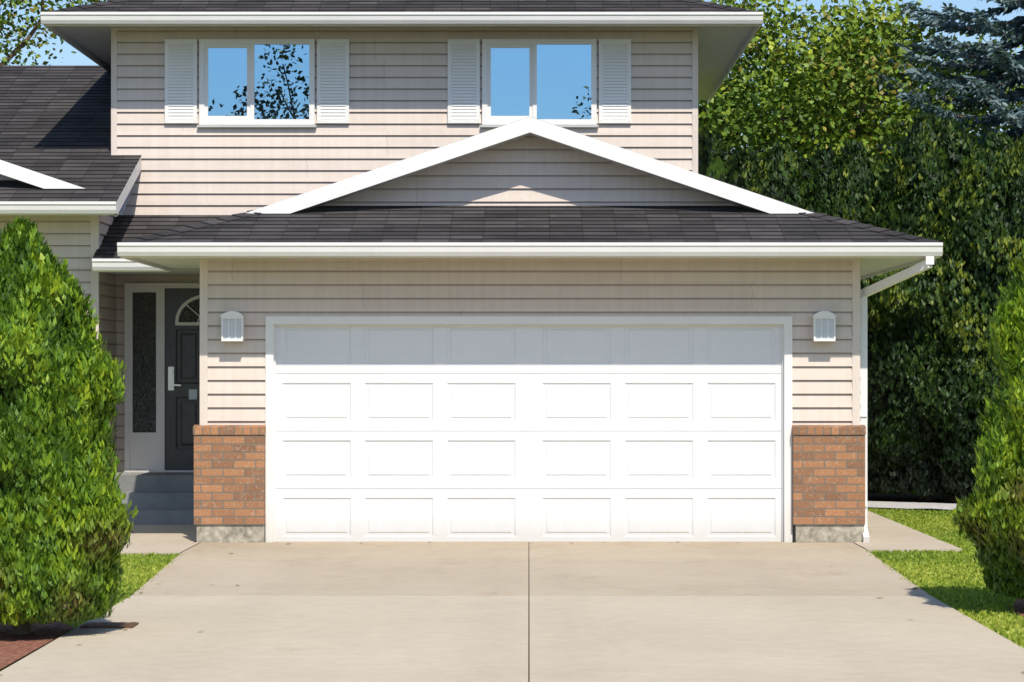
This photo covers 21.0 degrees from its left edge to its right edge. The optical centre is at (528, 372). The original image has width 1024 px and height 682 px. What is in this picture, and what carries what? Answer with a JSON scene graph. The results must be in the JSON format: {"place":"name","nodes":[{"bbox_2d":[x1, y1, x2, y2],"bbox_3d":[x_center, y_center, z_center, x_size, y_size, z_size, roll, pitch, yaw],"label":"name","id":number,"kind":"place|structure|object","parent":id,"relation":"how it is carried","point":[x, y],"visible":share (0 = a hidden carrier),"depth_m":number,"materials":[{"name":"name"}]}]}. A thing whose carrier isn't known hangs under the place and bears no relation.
{"place":"outdoors","nodes":[
{"label":"outdoors","id":0,"kind":"place"},
{"bbox_2d":[79,622,138,627],"bbox_3d":[-2.635,1.588,17.360,0.330,0.016,0.280,0,0,0],"label":"utility lid","id":1,"kind":"object","parent":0,"point":[109,624],"visible":1,"depth_m":17.31,"materials":[{"name":"metal"}]},
{"bbox_2d":[0,542,1023,681],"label":"driveway","id":2,"kind":"structure","parent":0,"point":[532,612],"depth_m":17.77,"materials":[{"name":"concrete"}]},
{"bbox_2d":[0,507,1023,670],"bbox_3d":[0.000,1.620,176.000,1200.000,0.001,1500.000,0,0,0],"label":"ground","id":3,"kind":"structure","parent":0,"point":[5,667],"depth_m":19.87,"materials":[{"name":"green plant"}]},
{"bbox_2d":[0,621,73,668],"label":"mulch bed","id":4,"kind":"object","parent":3,"relation":"on","point":[14,647],"visible":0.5,"depth_m":16.69,"materials":[{"name":"red wood"}]},
{"bbox_2d":[0,0,105,65],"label":"tree","id":5,"kind":"object","parent":3,"relation":"on","point":[23,43],"visible":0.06,"depth_m":50.32,"materials":[{"name":"green plant"}]},
{"bbox_2d":[0,216,137,634],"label":"cedar","id":6,"kind":"object","parent":3,"relation":"on","point":[66,526],"visible":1,"depth_m":16.58,"materials":[{"name":"green plant"}]},
{"bbox_2d":[61,552,185,626],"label":"lawn tufts","id":7,"kind":"object","parent":3,"relation":"on","point":[131,561],"visible":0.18,"depth_m":22.43,"materials":[{"name":"green plant"}]},
{"bbox_2d":[114,472,193,524],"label":"porch steps","id":8,"kind":"structure","parent":3,"relation":"on","point":[162,498],"depth_m":29.15,"materials":[{"name":"concrete"}]},
{"bbox_2d":[121,525,199,555],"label":"entry walk","id":9,"kind":"structure","parent":3,"relation":"on","point":[162,539],"depth_m":26.30,"materials":[{"name":"concrete"}]},
{"bbox_2d":[193,425,265,542],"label":"brick pier","id":10,"kind":"structure","parent":3,"relation":"on","point":[229,483],"depth_m":25.90,"materials":[{"name":"brick"}]},
{"bbox_2d":[0,0,942,542],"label":"house","id":11,"kind":"structure","parent":3,"relation":"on","point":[398,194],"depth_m":26.99,"materials":[{"name":"plastic"}]},
{"bbox_2d":[124,283,199,471],"bbox_3d":[-3.800,0.060,30.433,1.420,2.080,0.095,0,0,0],"label":"entry door","id":12,"kind":"structure","parent":11,"relation":"attached to","point":[162,370],"depth_m":30.45,"materials":[{"name":"paint"}]},
{"bbox_2d":[165,39,196,122],"bbox_3d":[-3.833,-3.204,30.450,0.355,0.926,0.036,0,0,0],"label":"shutter","id":13,"kind":"object","parent":11,"relation":"attached to","point":[180,80],"visible":1,"depth_m":30.44,"materials":[{"name":"white plastic"}]},
{"bbox_2d":[220,311,244,340],"bbox_3d":[-2.775,-0.430,25.911,0.217,0.282,0.153,0,0,0],"label":"wall light","id":14,"kind":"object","parent":11,"relation":"attached to","point":[232,325],"depth_m":25.86,"materials":[{"name":"white glass"}]},
{"bbox_2d":[197,39,316,127],"bbox_3d":[-2.995,-3.182,30.440,1.310,0.971,0.060,0,0,0],"label":"window","id":15,"kind":"structure","parent":11,"relation":"attached to","point":[256,83],"depth_m":30.45,"materials":[{"name":"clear glass"}]},
{"bbox_2d":[317,39,348,122],"bbox_3d":[-2.158,-3.204,30.450,0.355,0.926,0.036,0,0,0],"label":"shutter","id":16,"kind":"object","parent":11,"relation":"attached to","point":[332,80],"visible":1,"depth_m":30.44,"materials":[{"name":"white plastic"}]},
{"bbox_2d":[448,39,479,122],"bbox_3d":[-0.718,-3.204,30.450,0.355,0.926,0.036,0,0,0],"label":"shutter","id":17,"kind":"object","parent":11,"relation":"attached to","point":[463,80],"visible":1,"depth_m":30.44,"materials":[{"name":"white plastic"}]},
{"bbox_2d":[266,316,791,542],"bbox_3d":[0.000,0.547,26.023,4.950,2.145,0.098,0,0,0],"label":"garage door frame","id":18,"kind":"object","parent":11,"relation":"attached to","point":[273,322],"visible":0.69,"depth_m":25.97,"materials":[{"name":"white wood"}]},
{"bbox_2d":[276,326,781,541],"bbox_3d":[0.000,0.555,26.059,4.770,2.162,0.034,0,0,0],"label":"garage door","id":19,"kind":"structure","parent":18,"relation":"in","point":[528,433],"depth_m":26.05,"materials":[{"name":"paint"}]},
{"bbox_2d":[480,39,597,127],"bbox_3d":[0.115,-3.182,30.440,1.300,0.971,0.060,0,0,0],"label":"window","id":20,"kind":"structure","parent":11,"relation":"attached to","point":[553,81],"depth_m":30.45,"materials":[{"name":"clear glass"}]},
{"bbox_2d":[599,39,630,122],"bbox_3d":[0.948,-3.204,30.450,0.355,0.926,0.036,0,0,0],"label":"shutter","id":21,"kind":"object","parent":11,"relation":"attached to","point":[614,80],"visible":1,"depth_m":30.44,"materials":[{"name":"white plastic"}]},
{"bbox_2d":[812,311,835,340],"bbox_3d":[2.765,-0.430,25.911,0.217,0.282,0.153,0,0,0],"label":"wall light","id":22,"kind":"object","parent":11,"relation":"attached to","point":[824,325],"depth_m":25.86,"materials":[{"name":"white glass"}]},
{"bbox_2d":[792,425,865,542],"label":"brick pier","id":23,"kind":"structure","parent":3,"relation":"on","point":[828,483],"depth_m":25.90,"materials":[{"name":"brick"}]},
{"bbox_2d":[698,111,1023,500],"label":"cedar hedge","id":24,"kind":"object","parent":3,"relation":"on","point":[932,375],"visible":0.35,"depth_m":33.65,"materials":[{"name":"green plant"}]},
{"bbox_2d":[698,0,1023,172],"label":"tree","id":25,"kind":"object","parent":3,"relation":"on","point":[805,109],"visible":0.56,"depth_m":43.52,"materials":[{"name":"green plant"}]},
{"bbox_2d":[854,510,961,551],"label":"sidewalk","id":26,"kind":"structure","parent":3,"relation":"on","point":[885,534],"depth_m":26.30,"materials":[{"name":"concrete"}]},
{"bbox_2d":[867,501,957,509],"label":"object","id":27,"kind":"object","parent":3,"relation":"on","point":[910,505],"visible":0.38,"depth_m":32.96,"materials":[{"name":"grey concrete"}]},
{"bbox_2d":[867,493,969,502],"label":"bed soil","id":28,"kind":"structure","parent":3,"relation":"on","point":[894,497],"depth_m":35.01,"materials":[{"name":"black soil"}]},
{"bbox_2d":[846,0,1023,164],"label":"blue spruce","id":29,"kind":"object","parent":3,"relation":"on","point":[1010,65],"visible":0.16,"depth_m":43.36,"materials":[{"name":"green plant"}]},
{"bbox_2d":[866,508,1023,647],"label":"lawn tufts","id":30,"kind":"object","parent":3,"relation":"on","point":[943,530],"visible":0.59,"depth_m":22.20,"materials":[{"name":"green plant"}]},
{"bbox_2d":[950,239,1023,599],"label":"cedar","id":31,"kind":"object","parent":3,"relation":"on","point":[987,516],"visible":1,"depth_m":18.30,"materials":[{"name":"green plant"}]},
{"bbox_2d":[1012,599,1023,616],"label":"mulch bed","id":32,"kind":"object","parent":3,"relation":"on","point":[1019,605],"visible":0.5,"depth_m":18.93,"materials":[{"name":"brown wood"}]},
{"bbox_2d":[0,0,1023,160],"label":"sky","id":33,"kind":"structure","parent":0,"point":[69,59],"materials":[{"name":"blue"}]}
]}

